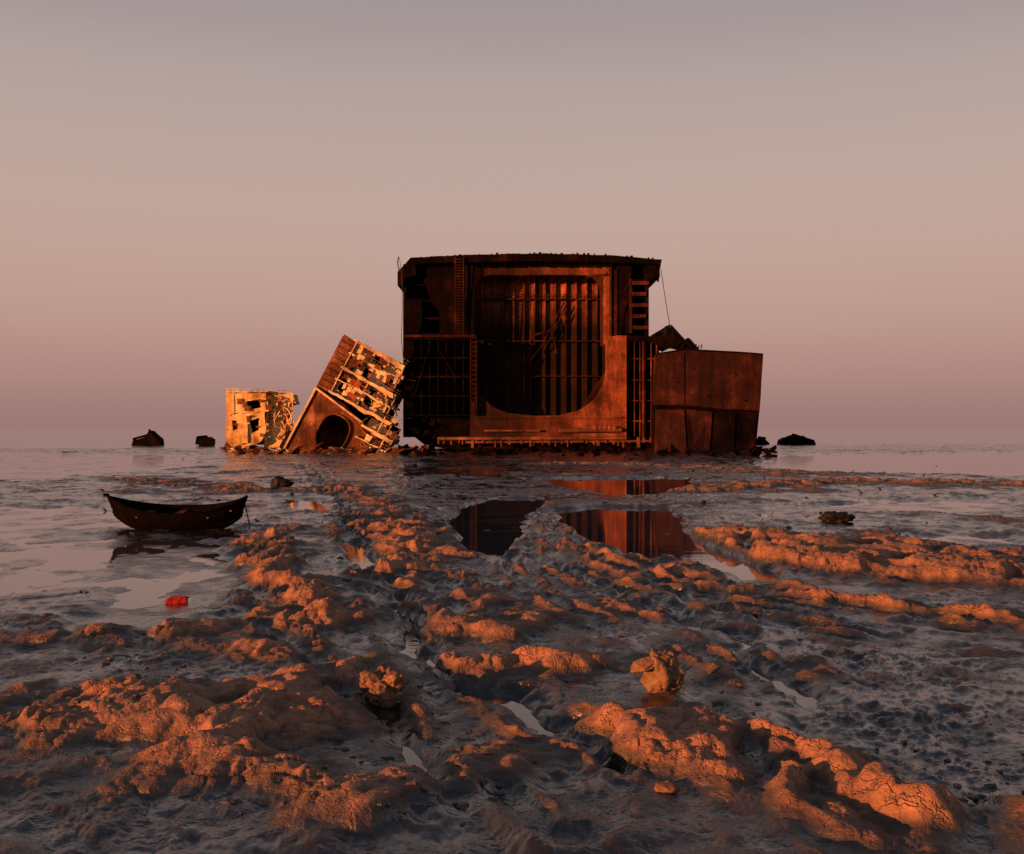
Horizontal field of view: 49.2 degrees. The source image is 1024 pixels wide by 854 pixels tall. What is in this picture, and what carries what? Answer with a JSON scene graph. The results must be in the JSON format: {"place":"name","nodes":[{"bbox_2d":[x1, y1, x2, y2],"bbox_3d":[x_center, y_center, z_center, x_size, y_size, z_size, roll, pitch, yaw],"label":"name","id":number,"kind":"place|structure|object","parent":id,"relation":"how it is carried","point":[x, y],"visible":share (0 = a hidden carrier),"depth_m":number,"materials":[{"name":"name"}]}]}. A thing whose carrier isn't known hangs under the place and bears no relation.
{"place":"outdoors","nodes":[
{"label":"outdoors","id":0,"kind":"place"},
{"bbox_2d":[0,442,1023,853],"bbox_3d":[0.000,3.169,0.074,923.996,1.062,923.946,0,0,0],"label":"mud ground","id":1,"kind":"structure","parent":0,"point":[124,772],"depth_m":14.15,"materials":[{"name":"soil"}]},
{"bbox_2d":[132,429,163,444],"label":"wreck fragment","id":2,"kind":"object","parent":1,"relation":"on","point":[152,437],"visible":0.77,"depth_m":194.60,"materials":[{"name":"metal"}]},
{"bbox_2d":[195,435,214,445],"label":"wreck fragment","id":3,"kind":"object","parent":1,"relation":"on","point":[204,440],"visible":0.93,"depth_m":189.61,"materials":[{"name":"metal"}]},
{"bbox_2d":[225,388,299,448],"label":"yellow ship block","id":4,"kind":"structure","parent":1,"relation":"on","point":[258,417],"depth_m":146.00,"materials":[{"name":"paint"}]},
{"bbox_2d":[270,476,294,488],"bbox_3d":[-11.380,2.786,54.753,1.189,0.825,1.039,0,0,15],"label":"boulder","id":5,"kind":"object","parent":1,"relation":"on","point":[277,481],"visible":0.8,"depth_m":54.46,"materials":[{"name":"brown stone"}]},
{"bbox_2d":[228,447,394,452],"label":"scrap metal debris","id":6,"kind":"object","parent":1,"relation":"on","point":[234,450],"visible":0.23,"depth_m":138.22,"materials":[{"name":"beige paint"}]},
{"bbox_2d":[218,442,433,453],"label":"scrap metal debris","id":7,"kind":"object","parent":1,"relation":"on","point":[297,449],"visible":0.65,"depth_m":134.62,"materials":[{"name":"brown metal"}]},
{"bbox_2d":[283,333,414,450],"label":"toppled ship superstructure","id":8,"kind":"object","parent":1,"relation":"on","point":[355,398],"visible":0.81,"depth_m":146.00,"materials":[{"name":"brown metal"}]},
{"bbox_2d":[358,666,409,707],"bbox_3d":[-1.456,2.943,12.632,0.558,0.472,0.494,0,0,-37],"label":"boulder","id":9,"kind":"object","parent":1,"relation":"on","point":[382,686],"visible":0.99,"depth_m":12.49,"materials":[{"name":"beige stone"}]},
{"bbox_2d":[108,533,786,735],"bbox_3d":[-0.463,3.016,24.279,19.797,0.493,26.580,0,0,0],"label":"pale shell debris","id":10,"kind":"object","parent":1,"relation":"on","point":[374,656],"visible":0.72,"depth_m":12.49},
{"bbox_2d":[9,480,1023,825],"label":"mud clods","id":11,"kind":"object","parent":1,"relation":"on","point":[359,786],"visible":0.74,"depth_m":10.38,"materials":[{"name":"brown soil"}]},
{"bbox_2d":[100,457,938,544],"bbox_3d":[-0.319,3.019,72.862,70.012,0.603,86.743,0,0,0],"label":"scrap metal debris","id":12,"kind":"object","parent":1,"relation":"on","point":[486,530],"visible":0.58,"depth_m":45.45,"materials":[{"name":"brown metal"}]},
{"bbox_2d":[397,252,680,449],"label":"shipwreck hull section","id":13,"kind":"object","parent":1,"relation":"on","point":[539,350],"visible":1,"depth_m":148.02,"materials":[{"name":"metal"}]},
{"bbox_2d":[398,442,777,456],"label":"scrap metal debris","id":14,"kind":"object","parent":1,"relation":"on","point":[757,451],"visible":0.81,"depth_m":128.41,"materials":[{"name":"metal"}]},
{"bbox_2d":[630,648,685,692],"bbox_3d":[1.702,2.893,13.015,0.571,0.594,0.471,0,0,-35],"label":"boulder","id":15,"kind":"object","parent":1,"relation":"on","point":[662,670],"visible":0.91,"depth_m":12.93,"materials":[{"name":"beige stone"}]},
{"bbox_2d":[654,780,678,793],"bbox_3d":[1.307,3.060,9.464,0.215,0.112,0.188,0,0,0],"label":"boulder","id":16,"kind":"object","parent":1,"relation":"on","point":[666,787],"visible":0.98,"depth_m":9.41,"materials":[{"name":"beige stone"}]},
{"bbox_2d":[649,344,762,451],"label":"rusted hull block","id":17,"kind":"structure","parent":1,"relation":"on","point":[703,400],"depth_m":142.00,"materials":[{"name":"metal"}]},
{"bbox_2d":[651,325,697,349],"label":"collapsed deck frames","id":18,"kind":"structure","parent":17,"relation":"on","point":[669,330],"depth_m":157.26,"materials":[{"name":"brown metal"}]},
{"bbox_2d":[756,436,769,444],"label":"wreck fragment","id":19,"kind":"object","parent":1,"relation":"on","point":[762,440],"visible":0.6,"depth_m":199.99,"materials":[{"name":"metal"}]},
{"bbox_2d":[777,433,815,444],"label":"wreck fragment","id":20,"kind":"object","parent":1,"relation":"on","point":[793,439],"visible":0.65,"depth_m":199.73,"materials":[{"name":"metal"}]},
{"bbox_2d":[818,511,855,522],"bbox_3d":[10.781,3.062,37.012,1.155,0.585,0.987,0,0,0],"label":"boulder","id":21,"kind":"object","parent":1,"relation":"on","point":[835,516],"visible":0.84,"depth_m":36.71,"materials":[{"name":"brown stone"}]},
{"bbox_2d":[0,427,1023,771],"bbox_3d":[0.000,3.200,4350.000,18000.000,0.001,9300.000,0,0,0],"label":"tidal water","id":22,"kind":"structure","parent":0,"point":[640,531],"depth_m":43.86,"materials":[{"name":"grey liquid"}]},
{"bbox_2d":[165,595,189,603],"bbox_3d":[-6.079,3.130,20.321,0.434,0.156,0.189,-5,1,-12],"label":"red jerrycan","id":23,"kind":"object","parent":22,"relation":"on","point":[174,599],"visible":1,"depth_m":20.24,"materials":[{"name":"plastic"}]},
{"bbox_2d":[106,495,249,529],"bbox_3d":[-10.113,2.625,33.907,4.468,1.159,1.407,0,7,4],"label":"wooden rowing boat","id":24,"kind":"object","parent":22,"relation":"on","point":[140,515],"visible":0.97,"depth_m":33.56,"materials":[{"name":"brown wood"}]},
{"bbox_2d":[0,0,1023,426],"label":"sky","id":25,"kind":"structure","parent":0,"point":[200,199],"materials":[{"name":"pink"}]}
]}

